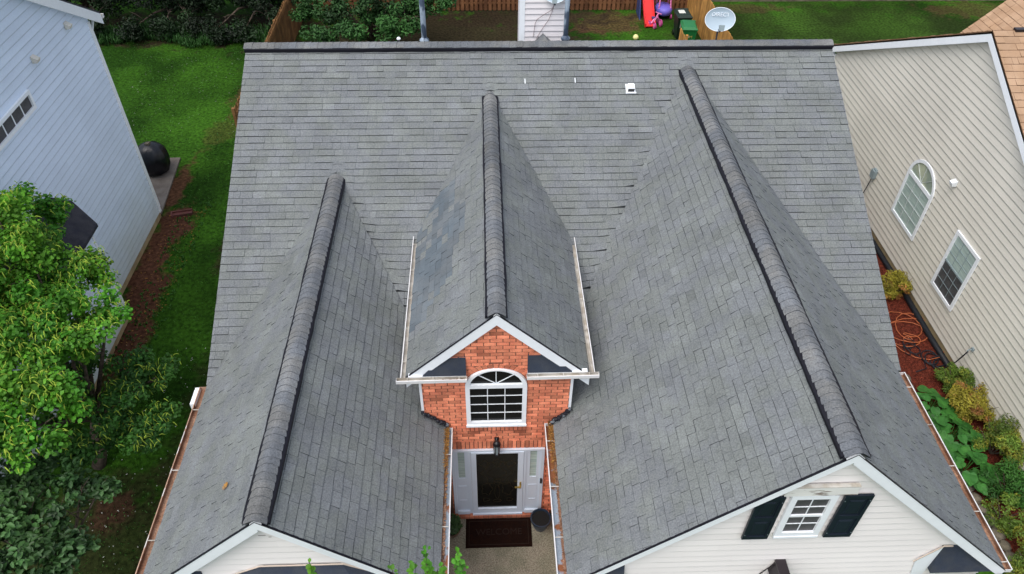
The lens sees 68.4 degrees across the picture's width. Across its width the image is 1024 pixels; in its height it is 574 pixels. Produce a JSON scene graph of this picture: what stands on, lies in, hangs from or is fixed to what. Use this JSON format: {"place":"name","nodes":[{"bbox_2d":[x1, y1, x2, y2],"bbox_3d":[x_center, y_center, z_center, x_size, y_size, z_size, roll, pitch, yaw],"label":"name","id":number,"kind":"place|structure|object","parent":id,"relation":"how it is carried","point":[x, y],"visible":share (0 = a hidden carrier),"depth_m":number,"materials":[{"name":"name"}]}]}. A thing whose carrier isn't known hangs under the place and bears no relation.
{"place":"outdoors","nodes":[
{"label":"outdoors","id":0,"kind":"place"},
{"bbox_2d":[0,0,161,500],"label":"blue house","id":1,"kind":"structure","parent":0,"point":[65,129],"depth_m":17.55,"materials":[{"name":"plastic"}]},
{"bbox_2d":[0,89,36,150],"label":"window","id":2,"kind":"structure","parent":1,"relation":"in","point":[24,106],"depth_m":15.47,"materials":[{"name":"white plastic"}]},
{"bbox_2d":[42,39,264,573],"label":"grass","id":3,"kind":"structure","parent":0,"point":[182,204],"depth_m":25.36,"materials":[{"name":"green plant"}]},
{"bbox_2d":[449,517,556,573],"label":"porch path","id":4,"kind":"structure","parent":0,"point":[538,557],"depth_m":14.64,"materials":[{"name":"beige concrete"}]},
{"bbox_2d":[450,513,462,537],"bbox_3d":[-1.182,4.694,14.816,0.402,0.548,0.455,-16,46,-18],"label":"shrub","id":5,"kind":"object","parent":4,"relation":"on","point":[455,525],"visible":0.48,"depth_m":14.68,"materials":[{"name":"plant"}]},
{"bbox_2d":[466,517,531,547],"bbox_3d":[-0.265,4.888,15.004,1.310,0.024,0.625,-1,43,-2],"label":"doormat","id":6,"kind":"object","parent":4,"relation":"on","point":[496,532],"visible":1,"depth_m":14.99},
{"bbox_2d":[530,508,550,531],"bbox_3d":[0.567,4.680,15.012,0.412,0.340,0.412,-1,43,-2],"label":"flower pot","id":7,"kind":"object","parent":4,"relation":"on","point":[540,518],"visible":1,"depth_m":14.92,"materials":[{"name":"ceramic"}]},
{"bbox_2d":[0,0,1008,573],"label":"ground","id":8,"kind":"structure","parent":0,"point":[842,22],"depth_m":26.18,"materials":[{"name":"green plant"}]},
{"bbox_2d":[0,449,121,573],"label":"broadleaf tree","id":9,"kind":"object","parent":8,"relation":"on","point":[22,529],"visible":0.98,"depth_m":12.11,"materials":[{"name":"green plant"}]},
{"bbox_2d":[0,181,183,474],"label":"broadleaf tree","id":10,"kind":"object","parent":8,"relation":"on","point":[36,307],"visible":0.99,"depth_m":13.54,"materials":[{"name":"green plant"}]},
{"bbox_2d":[66,0,128,34],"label":"dark tree","id":11,"kind":"object","parent":8,"relation":"on","point":[103,5],"visible":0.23,"depth_m":31.02,"materials":[{"name":"green plant"}]},
{"bbox_2d":[70,63,233,561],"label":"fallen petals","id":12,"kind":"object","parent":8,"relation":"on","point":[163,390],"visible":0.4,"depth_m":16.32,"materials":[{"name":"plant"}]},
{"bbox_2d":[115,207,204,368],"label":"soil litter","id":13,"kind":"object","parent":8,"relation":"on","point":[158,281],"visible":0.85,"depth_m":20.35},
{"bbox_2d":[111,201,212,364],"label":"weeds","id":14,"kind":"object","parent":8,"relation":"on","point":[165,287],"visible":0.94,"depth_m":20.29,"materials":[{"name":"green plant"}]},
{"bbox_2d":[113,0,211,40],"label":"dark tree","id":15,"kind":"object","parent":8,"relation":"on","point":[186,6],"visible":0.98,"depth_m":30.62,"materials":[{"name":"green plant"}]},
{"bbox_2d":[149,157,180,214],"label":"patio slab","id":16,"kind":"structure","parent":8,"relation":"on","point":[162,184],"depth_m":23.65,"materials":[{"name":"concrete"}]},
{"bbox_2d":[138,141,170,175],"bbox_3d":[-11.320,-4.110,23.734,0.980,1.090,0.971,-1,43,-2],"label":"covered grill","id":17,"kind":"object","parent":16,"relation":"on","point":[155,157],"visible":0.85,"depth_m":23.46,"materials":[{"name":"black fabric"}]},
{"bbox_2d":[170,209,192,217],"bbox_3d":[-9.871,-2.205,22.520,0.600,0.080,0.220,-10,44,-11],"label":"splash block","id":18,"kind":"object","parent":8,"relation":"on","point":[185,212],"depth_m":22.52,"materials":[{"name":"brown plastic"}]},
{"bbox_2d":[95,14,271,47],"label":"undergrowth","id":19,"kind":"object","parent":8,"relation":"on","point":[105,36],"visible":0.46,"depth_m":30.81,"materials":[{"name":"green plant"}]},
{"bbox_2d":[199,0,297,45],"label":"dark tree","id":20,"kind":"object","parent":8,"relation":"on","point":[264,7],"visible":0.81,"depth_m":30.60,"materials":[{"name":"green plant"}]},
{"bbox_2d":[231,0,305,127],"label":"wooden fence","id":21,"kind":"object","parent":8,"relation":"on","point":[285,27],"visible":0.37,"depth_m":29.41,"materials":[{"name":"brown wood"}]},
{"bbox_2d":[287,0,456,41],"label":"leafy tree","id":22,"kind":"object","parent":8,"relation":"on","point":[384,22],"visible":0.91,"depth_m":26.91,"materials":[{"name":"green plant"}]},
{"bbox_2d":[306,545,468,573],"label":"sapling","id":23,"kind":"object","parent":8,"relation":"on","point":[427,567],"visible":1,"depth_m":9.78,"materials":[{"name":"green plant"}]},
{"bbox_2d":[309,0,687,10],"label":"wooden fence","id":24,"kind":"object","parent":8,"relation":"on","point":[461,5],"visible":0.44,"depth_m":33.56,"materials":[{"name":"red wood"}]},
{"bbox_2d":[135,0,1012,573],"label":"house","id":25,"kind":"structure","parent":8,"relation":"on","point":[643,278],"depth_m":12.91,"materials":[{"name":"grey"}]},
{"bbox_2d":[441,441,447,566],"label":"gutter litter","id":26,"kind":"object","parent":25,"relation":"on","point":[444,522],"visible":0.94,"depth_m":12.01,"materials":[{"name":"brown plant"}]},
{"bbox_2d":[442,426,449,498],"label":"gutter litter","id":27,"kind":"object","parent":25,"relation":"on","point":[447,439],"visible":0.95,"depth_m":12.95,"materials":[{"name":"brown plant"}]},
{"bbox_2d":[450,482,453,513],"bbox_3d":[-1.329,4.007,14.671,0.330,1.751,0.070,-1,43,-2],"label":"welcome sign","id":28,"kind":"object","parent":25,"relation":"attached to","point":[452,510],"depth_m":14.88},
{"bbox_2d":[465,368,526,427],"bbox_3d":[-0.267,1.888,12.766,1.055,1.490,0.079,-1,43,-2],"label":"window","id":29,"kind":"structure","parent":25,"relation":"in","point":[495,397],"depth_m":12.81,"materials":[{"name":"white glass"}]},
{"bbox_2d":[493,437,500,455],"bbox_3d":[-0.275,2.872,13.572,0.150,0.432,0.202,-1,43,-2],"label":"wall lantern","id":30,"kind":"object","parent":25,"relation":"attached to","point":[496,445],"depth_m":13.50,"materials":[{"name":"black metal"}]},
{"bbox_2d":[470,451,523,512],"bbox_3d":[-0.281,3.781,14.500,0.980,2.075,0.105,-1,43,-2],"label":"storm door","id":31,"kind":"structure","parent":25,"relation":"in","point":[497,481],"depth_m":14.48,"materials":[{"name":"glass"}]},
{"bbox_2d":[533,5,553,38],"bbox_3d":[0.720,-6.017,17.083,0.461,0.815,0.022,-1,43,-2],"label":"cable","id":32,"kind":"object","parent":25,"relation":"attached to","point":[545,24],"visible":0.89,"depth_m":17.06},
{"bbox_2d":[548,421,559,513],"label":"gutter litter","id":33,"kind":"object","parent":25,"relation":"on","point":[550,429],"visible":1,"depth_m":12.97,"materials":[{"name":"brown plant"}]},
{"bbox_2d":[547,0,562,4],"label":"satellite dish","id":34,"kind":"object","parent":25,"relation":"attached to","point":[554,2],"visible":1,"depth_m":16.67,"materials":[{"name":"metal"}]},
{"bbox_2d":[552,426,566,573],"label":"gutter litter","id":35,"kind":"object","parent":25,"relation":"on","point":[561,531],"visible":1,"depth_m":11.94,"materials":[{"name":"brown plant"}]},
{"bbox_2d":[705,7,735,39],"bbox_3d":[4.657,-5.796,16.765,0.563,0.743,0.580,-21,47,-22],"label":"satellite dish","id":36,"kind":"object","parent":25,"relation":"attached to","point":[719,19],"visible":0.99,"depth_m":16.75,"materials":[{"name":"metal"}]},
{"bbox_2d":[759,559,789,573],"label":"wall light","id":37,"kind":"object","parent":25,"relation":"attached to","point":[778,566],"visible":1,"depth_m":11.00,"materials":[{"name":"brown metal"}]},
{"bbox_2d":[772,495,839,538],"bbox_3d":[3.954,3.099,10.178,0.620,1.065,0.054,-1,43,-2],"label":"window","id":38,"kind":"structure","parent":25,"relation":"in","point":[803,516],"depth_m":10.16,"materials":[{"name":"white plastic"}]},
{"bbox_2d":[636,0,655,26],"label":"toy slide","id":39,"kind":"object","parent":8,"relation":"on","point":[648,10],"visible":0.99,"depth_m":32.69,"materials":[{"name":"red plastic"}]},
{"bbox_2d":[648,12,662,28],"bbox_3d":[6.240,-11.520,32.473,0.726,0.560,0.576,-28,50,-28],"label":"tricycle","id":40,"kind":"object","parent":8,"relation":"on","point":[659,21],"visible":1,"depth_m":32.43,"materials":[{"name":"pink plastic"}]},
{"bbox_2d":[654,0,671,18],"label":"toy car","id":41,"kind":"object","parent":8,"relation":"on","point":[664,9],"visible":0.87,"depth_m":32.93,"materials":[{"name":"purple plastic"}]},
{"bbox_2d":[672,8,692,38],"bbox_3d":[7.089,-10.977,31.512,0.620,1.090,0.800,-3,43,-4],"label":"wheelie bin","id":42,"kind":"object","parent":8,"relation":"on","point":[682,14],"visible":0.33,"depth_m":31.23,"materials":[{"name":"black plastic"}]},
{"bbox_2d":[679,28,687,39],"bbox_3d":[6.508,-7.405,27.116,0.190,1.820,4.975,-1,43,-2],"label":"wooden fence","id":43,"kind":"object","parent":8,"relation":"on","point":[682,36],"visible":0.08,"depth_m":28.07,"materials":[{"name":"brown wood"}]},
{"bbox_2d":[680,20,697,39],"bbox_3d":[7.132,-10.195,30.669,0.620,1.090,0.800,2,43,1],"label":"wheelie bin","id":44,"kind":"object","parent":8,"relation":"on","point":[689,28],"visible":0.5,"depth_m":30.25,"materials":[{"name":"green plastic"}]},
{"bbox_2d":[687,0,733,39],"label":"wooden fence","id":45,"kind":"object","parent":8,"relation":"on","point":[699,10],"visible":0.34,"depth_m":31.27,"materials":[{"name":"wood"}]},
{"bbox_2d":[876,253,1023,556],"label":"mulch bed","id":46,"kind":"object","parent":8,"relation":"on","point":[910,370],"visible":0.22,"depth_m":18.40,"materials":[{"name":"brown wood"}]},
{"bbox_2d":[880,269,912,299],"bbox_3d":[10.171,-0.042,20.082,1.063,0.767,0.863,-28,50,-28],"label":"shrub","id":47,"kind":"object","parent":46,"relation":"on","point":[893,285],"visible":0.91,"depth_m":19.97,"materials":[{"name":"plant"}]},
{"bbox_2d":[872,236,956,376],"bbox_3d":[10.457,-1.184,21.692,0.163,0.150,9.801,-1,43,-2],"label":"drain pipe","id":48,"kind":"object","parent":46,"relation":"on","point":[924,326],"visible":0.45,"depth_m":19.50,"materials":[{"name":"black plastic"}]},
{"bbox_2d":[889,312,939,359],"bbox_3d":[10.184,1.186,19.170,1.525,0.052,1.666,-34,53,-31],"label":"garden hose","id":49,"kind":"object","parent":46,"relation":"on","point":[909,334],"visible":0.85,"depth_m":19.10,"materials":[{"name":"orange rubber"}]},
{"bbox_2d":[902,338,926,371],"bbox_3d":[9.957,1.675,18.640,0.410,0.058,1.100,-1,43,-2],"label":"garden hose","id":50,"kind":"object","parent":46,"relation":"on","point":[914,344],"visible":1,"depth_m":18.75,"materials":[{"name":"rubber"}]},
{"bbox_2d":[916,385,958,422],"bbox_3d":[9.496,2.744,17.175,1.281,0.533,1.220,32,51,29],"label":"leafy plant","id":51,"kind":"object","parent":46,"relation":"on","point":[935,395],"visible":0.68,"depth_m":17.10,"materials":[{"name":"green plant"}]},
{"bbox_2d":[920,350,968,369],"bbox_3d":[10.428,1.551,18.156,0.876,0.912,0.551,34,52,30],"label":"garden hose","id":52,"kind":"object","parent":46,"relation":"on","point":[933,365],"visible":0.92,"depth_m":18.46,"materials":[{"name":"black rubber"}]},
{"bbox_2d":[933,362,976,398],"bbox_3d":[10.501,2.139,17.705,0.892,0.779,0.942,-15,45,-17],"label":"shrub","id":53,"kind":"object","parent":46,"relation":"on","point":[948,379],"visible":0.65,"depth_m":17.68,"materials":[{"name":"green plant"}]},
{"bbox_2d":[930,413,989,461],"bbox_3d":[9.741,3.301,16.579,1.454,0.533,1.246,8,43,8],"label":"leafy plant","id":54,"kind":"object","parent":46,"relation":"on","point":[964,433],"visible":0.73,"depth_m":16.46,"materials":[{"name":"green plant"}]},
{"bbox_2d":[945,381,998,424],"bbox_3d":[10.412,2.599,17.094,1.081,0.879,1.022,20,46,20],"label":"shrub","id":55,"kind":"object","parent":46,"relation":"on","point":[969,403],"visible":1,"depth_m":16.91,"materials":[{"name":"plant"}]},
{"bbox_2d":[947,449,1002,495],"bbox_3d":[9.606,3.820,16.027,1.334,0.520,1.329,-28,50,-27],"label":"leafy plant","id":56,"kind":"object","parent":46,"relation":"on","point":[971,477],"visible":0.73,"depth_m":15.85,"materials":[{"name":"green plant"}]},
{"bbox_2d":[967,413,1023,468],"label":"shrub","id":57,"kind":"object","parent":46,"relation":"on","point":[1005,439],"visible":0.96,"depth_m":16.03,"materials":[{"name":"green plant"}]},
{"bbox_2d":[991,527,1005,540],"bbox_3d":[9.759,4.938,15.113,0.285,0.120,0.306,-1,43,-2],"label":"edging stone","id":58,"kind":"object","parent":46,"relation":"on","point":[999,536],"visible":0.72,"depth_m":15.05,"materials":[{"name":"beige stone"}]},
{"bbox_2d":[977,455,1023,510],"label":"shrub","id":59,"kind":"object","parent":46,"relation":"on","point":[1013,475],"visible":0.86,"depth_m":15.60,"materials":[{"name":"green plant"}]},
{"bbox_2d":[980,492,1023,539],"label":"shrub","id":60,"kind":"object","parent":46,"relation":"on","point":[1006,525],"visible":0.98,"depth_m":15.13,"materials":[{"name":"green plant"}]},
{"bbox_2d":[999,540,1011,551],"bbox_3d":[9.767,5.120,14.915,0.217,0.120,0.241,-29,50,-28],"label":"edging stone","id":61,"kind":"object","parent":46,"relation":"on","point":[1005,546],"visible":0.89,"depth_m":14.87,"materials":[{"name":"beige stone"}]},
{"bbox_2d":[1004,551,1017,563],"bbox_3d":[9.754,5.303,14.719,0.266,0.120,0.311,-1,43,-2],"label":"edging stone","id":62,"kind":"object","parent":46,"relation":"on","point":[1008,553],"visible":0.34,"depth_m":14.72,"materials":[{"name":"beige stone"}]},
{"bbox_2d":[1005,525,1023,573],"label":"shrub","id":63,"kind":"object","parent":46,"relation":"on","point":[1018,567],"visible":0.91,"depth_m":14.26,"materials":[{"name":"green plant"}]},
{"bbox_2d":[964,480,974,492],"bbox_3d":[9.624,4.203,15.903,0.265,0.120,0.294,-1,43,-2],"label":"edging stone","id":64,"kind":"object","parent":8,"relation":"on","point":[971,488],"visible":0.28,"depth_m":15.81,"materials":[{"name":"grey stone"}]},
{"bbox_2d":[971,492,981,503],"bbox_3d":[9.653,4.394,15.697,0.227,0.120,0.276,-1,43,-2],"label":"edging stone","id":65,"kind":"object","parent":8,"relation":"on","point":[977,498],"visible":0.74,"depth_m":15.64,"materials":[{"name":"grey stone"}]},
{"bbox_2d":[977,504,988,514],"bbox_3d":[9.691,4.566,15.511,0.227,0.120,0.228,17,45,17],"label":"edging stone","id":66,"kind":"object","parent":8,"relation":"on","point":[983,509],"visible":0.72,"depth_m":15.45,"materials":[{"name":"grey stone"}]},
{"bbox_2d":[984,515,996,526],"bbox_3d":[9.729,4.744,15.320,0.239,0.120,0.281,22,47,21],"label":"edging stone","id":67,"kind":"object","parent":8,"relation":"on","point":[987,520],"visible":0.34,"depth_m":15.27,"materials":[{"name":"grey stone"}]},
{"bbox_2d":[711,0,1005,1],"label":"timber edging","id":68,"kind":"object","parent":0,"point":[840,0],"visible":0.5,"depth_m":34.81,"materials":[{"name":"wood"}]},
{"bbox_2d":[833,0,1023,470],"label":"beige house","id":69,"kind":"structure","parent":0,"point":[936,124],"depth_m":18.20,"materials":[{"name":"plastic"}]},
{"bbox_2d":[891,159,935,240],"bbox_3d":[10.571,-2.400,19.777,0.039,1.950,1.360,-1,43,-2],"label":"window","id":70,"kind":"structure","parent":69,"relation":"in","point":[915,195],"depth_m":19.79,"materials":[{"name":"white glass"}]},
{"bbox_2d":[930,230,980,311],"bbox_3d":[10.658,-0.384,18.164,0.039,1.690,1.070,-1,43,-2],"label":"window","id":71,"kind":"structure","parent":69,"relation":"in","point":[960,260],"depth_m":18.14,"materials":[{"name":"white glass"}]}
]}

